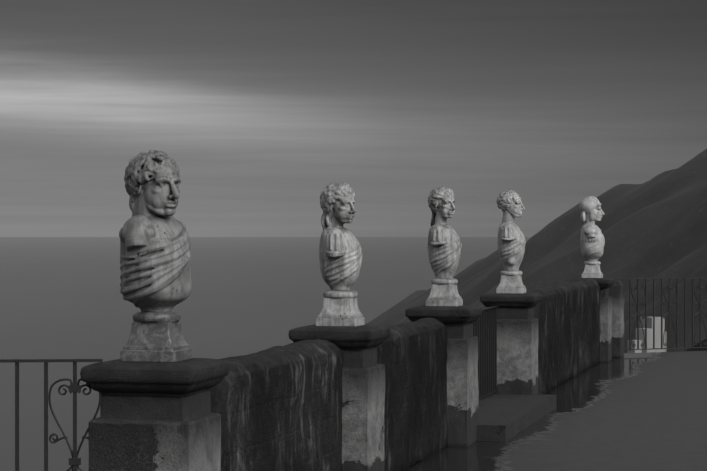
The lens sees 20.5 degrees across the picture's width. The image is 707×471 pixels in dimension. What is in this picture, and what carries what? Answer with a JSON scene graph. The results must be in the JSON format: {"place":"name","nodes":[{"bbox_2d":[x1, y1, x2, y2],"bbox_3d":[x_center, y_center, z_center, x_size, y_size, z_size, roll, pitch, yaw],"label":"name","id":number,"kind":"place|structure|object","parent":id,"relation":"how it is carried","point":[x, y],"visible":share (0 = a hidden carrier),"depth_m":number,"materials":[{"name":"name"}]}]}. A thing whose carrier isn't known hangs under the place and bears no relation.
{"place":"outdoors","nodes":[
{"label":"outdoors","id":0,"kind":"place"},
{"bbox_2d":[88,389,220,470],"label":"pillar","id":1,"kind":"structure","parent":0,"point":[150,433],"depth_m":8.17,"materials":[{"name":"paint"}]},
{"bbox_2d":[80,358,229,395],"bbox_3d":[-0.844,0.601,8.372,0.509,0.138,0.528,0,0,13],"label":"pillar cap","id":2,"kind":"object","parent":1,"relation":"on","point":[178,378],"visible":0.92,"depth_m":8.15,"materials":[{"name":"grey stone"}]},
{"bbox_2d":[120,311,191,361],"bbox_3d":[-0.844,0.431,8.372,0.246,0.211,0.246,0,0,13],"label":"bust pedestal","id":3,"kind":"object","parent":1,"relation":"on","point":[156,337],"visible":1,"depth_m":8.28,"materials":[{"name":"grey stone"}]},
{"bbox_2d":[119,150,191,311],"bbox_3d":[-0.846,-0.021,8.374,0.304,0.693,0.391,0,0,-3],"label":"bust","id":4,"kind":"object","parent":3,"relation":"on","point":[155,256],"visible":1,"depth_m":8.27,"materials":[{"name":"stone"}]},
{"bbox_2d":[0,237,530,470],"bbox_3d":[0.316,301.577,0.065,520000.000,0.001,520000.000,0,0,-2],"label":"sea","id":5,"kind":"structure","parent":0,"point":[61,297],"depth_m":8706.96,"materials":[{"name":"grey liquid"}]},
{"bbox_2d":[210,339,343,470],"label":"parapet wall","id":6,"kind":"structure","parent":0,"point":[278,408],"depth_m":10.14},
{"bbox_2d":[0,0,706,236],"label":"sky","id":7,"kind":"structure","parent":0,"point":[259,106],"materials":[{"name":"grey"}]},
{"bbox_2d":[342,347,384,470],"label":"pillar","id":8,"kind":"structure","parent":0,"point":[363,389],"depth_m":11.34,"materials":[{"name":"paint"}]},
{"bbox_2d":[288,324,390,350],"bbox_3d":[-0.078,0.600,11.581,0.509,0.138,0.530,0,0,13],"label":"pillar cap","id":9,"kind":"object","parent":8,"relation":"on","point":[364,337],"visible":0.71,"depth_m":11.35,"materials":[{"name":"grey stone"}]},
{"bbox_2d":[316,290,364,326],"bbox_3d":[-0.078,0.430,11.582,0.246,0.211,0.247,0,0,13],"label":"bust pedestal","id":10,"kind":"object","parent":9,"relation":"on","point":[340,308],"visible":0.96,"depth_m":11.49,"materials":[{"name":"stone"}]},
{"bbox_2d":[319,182,362,290],"bbox_3d":[-0.085,0.003,11.574,0.276,0.644,0.278,0,0,-34],"label":"bust","id":11,"kind":"object","parent":10,"relation":"on","point":[340,254],"visible":1,"depth_m":11.50,"materials":[{"name":"stone"}]},
{"bbox_2d":[377,317,447,470],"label":"parapet wall","id":12,"kind":"structure","parent":0,"point":[412,357],"depth_m":13.41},
{"bbox_2d":[367,149,706,352],"bbox_3d":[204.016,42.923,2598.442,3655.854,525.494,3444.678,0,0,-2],"label":"headland hill","id":13,"kind":"structure","parent":0,"point":[655,227],"depth_m":1835.18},
{"bbox_2d":[628,316,666,352],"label":"town houses","id":14,"kind":"structure","parent":13,"relation":"on","point":[650,332],"depth_m":884.25,"materials":[{"name":"grey"}]},
{"bbox_2d":[405,351,706,470],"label":"terrace","id":15,"kind":"structure","parent":0,"point":[637,412],"depth_m":15.91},
{"bbox_2d":[0,359,102,470],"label":"railing","id":16,"kind":"object","parent":15,"relation":"on","point":[74,387],"visible":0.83,"depth_m":8.19,"materials":[{"name":"metal"}]},
{"bbox_2d":[445,323,478,446],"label":"pillar","id":17,"kind":"structure","parent":15,"relation":"on","point":[462,376],"depth_m":14.55,"materials":[{"name":"paint"}]},
{"bbox_2d":[405,305,481,324],"bbox_3d":[0.688,0.599,14.791,0.509,0.138,0.528,0,0,13],"label":"pillar cap","id":18,"kind":"object","parent":17,"relation":"on","point":[457,315],"visible":0.92,"depth_m":14.56,"materials":[{"name":"grey stone"}]},
{"bbox_2d":[426,278,462,305],"bbox_3d":[0.688,0.429,14.791,0.246,0.211,0.246,0,0,13],"label":"bust pedestal","id":19,"kind":"object","parent":17,"relation":"on","point":[444,292],"visible":0.96,"depth_m":14.70,"materials":[{"name":"stone"}]},
{"bbox_2d":[428,186,461,277],"bbox_3d":[0.677,-0.028,14.789,0.295,0.702,0.283,0,0,-27],"label":"bust","id":20,"kind":"object","parent":19,"relation":"on","point":[444,247],"visible":1,"depth_m":14.71,"materials":[{"name":"stone"}]},
{"bbox_2d":[472,306,497,399],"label":"parapet wall","id":21,"kind":"structure","parent":17,"relation":"attached to","point":[483,354],"depth_m":17.31,"materials":[{"name":"concrete"}]},
{"bbox_2d":[488,307,538,394],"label":"pillar","id":22,"kind":"structure","parent":15,"relation":"on","point":[517,351],"depth_m":17.77,"materials":[{"name":"paint"}]},
{"bbox_2d":[480,292,541,308],"bbox_3d":[1.454,0.598,18.001,0.510,0.138,0.530,0,0,13],"label":"pillar cap","id":23,"kind":"object","parent":22,"relation":"on","point":[518,301],"visible":0.92,"depth_m":17.77,"materials":[{"name":"grey stone"}]},
{"bbox_2d":[496,271,525,293],"bbox_3d":[1.453,0.428,18.001,0.247,0.210,0.246,0,0,13],"label":"bust pedestal","id":24,"kind":"object","parent":22,"relation":"on","point":[511,282],"visible":0.96,"depth_m":17.91,"materials":[{"name":"stone"}]},
{"bbox_2d":[496,190,525,270],"bbox_3d":[1.444,-0.050,17.992,0.322,0.745,0.290,0,0,-37],"label":"bust","id":25,"kind":"object","parent":24,"relation":"on","point":[511,242],"visible":1,"depth_m":17.92,"materials":[{"name":"stone"}]},
{"bbox_2d":[476,394,556,441],"bbox_3d":[1.167,1.508,16.375,0.687,0.134,2.945,0,0,13],"label":"stone bench","id":26,"kind":"object","parent":15,"relation":"on","point":[504,418],"visible":0.62,"depth_m":16.09,"materials":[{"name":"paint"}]},
{"bbox_2d":[600,288,611,361],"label":"pillar","id":27,"kind":"structure","parent":15,"relation":"on","point":[606,327],"depth_m":24.16,"materials":[{"name":"paint"}]},
{"bbox_2d":[570,277,613,288],"bbox_3d":[2.985,0.596,24.422,0.509,0.138,0.529,0,0,13],"label":"pillar cap","id":28,"kind":"object","parent":27,"relation":"on","point":[605,283],"visible":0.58,"depth_m":24.15,"materials":[{"name":"grey stone"}]},
{"bbox_2d":[581,261,602,277],"bbox_3d":[2.985,0.425,24.421,0.246,0.211,0.246,0,0,13],"label":"bust pedestal","id":29,"kind":"object","parent":27,"relation":"on","point":[592,269],"visible":0.88,"depth_m":24.33,"materials":[{"name":"stone"}]},
{"bbox_2d":[580,196,604,260],"bbox_3d":[2.984,-0.086,24.421,0.312,0.812,0.473,0,0,8],"label":"bust","id":30,"kind":"object","parent":29,"relation":"on","point":[592,240],"visible":1,"depth_m":24.32,"materials":[{"name":"stone"}]},
{"bbox_2d":[526,278,600,394],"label":"parapet wall","id":31,"kind":"structure","parent":0,"point":[567,314],"depth_m":21.05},
{"bbox_2d":[609,281,623,357],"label":"end pier","id":32,"kind":"structure","parent":0,"point":[616,291],"depth_m":25.05,"materials":[{"name":"paint"}]},
{"bbox_2d":[614,278,706,349],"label":"railing","id":33,"kind":"object","parent":32,"relation":"attached to","point":[700,287],"visible":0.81,"depth_m":26.04,"materials":[{"name":"metal"}]}
]}

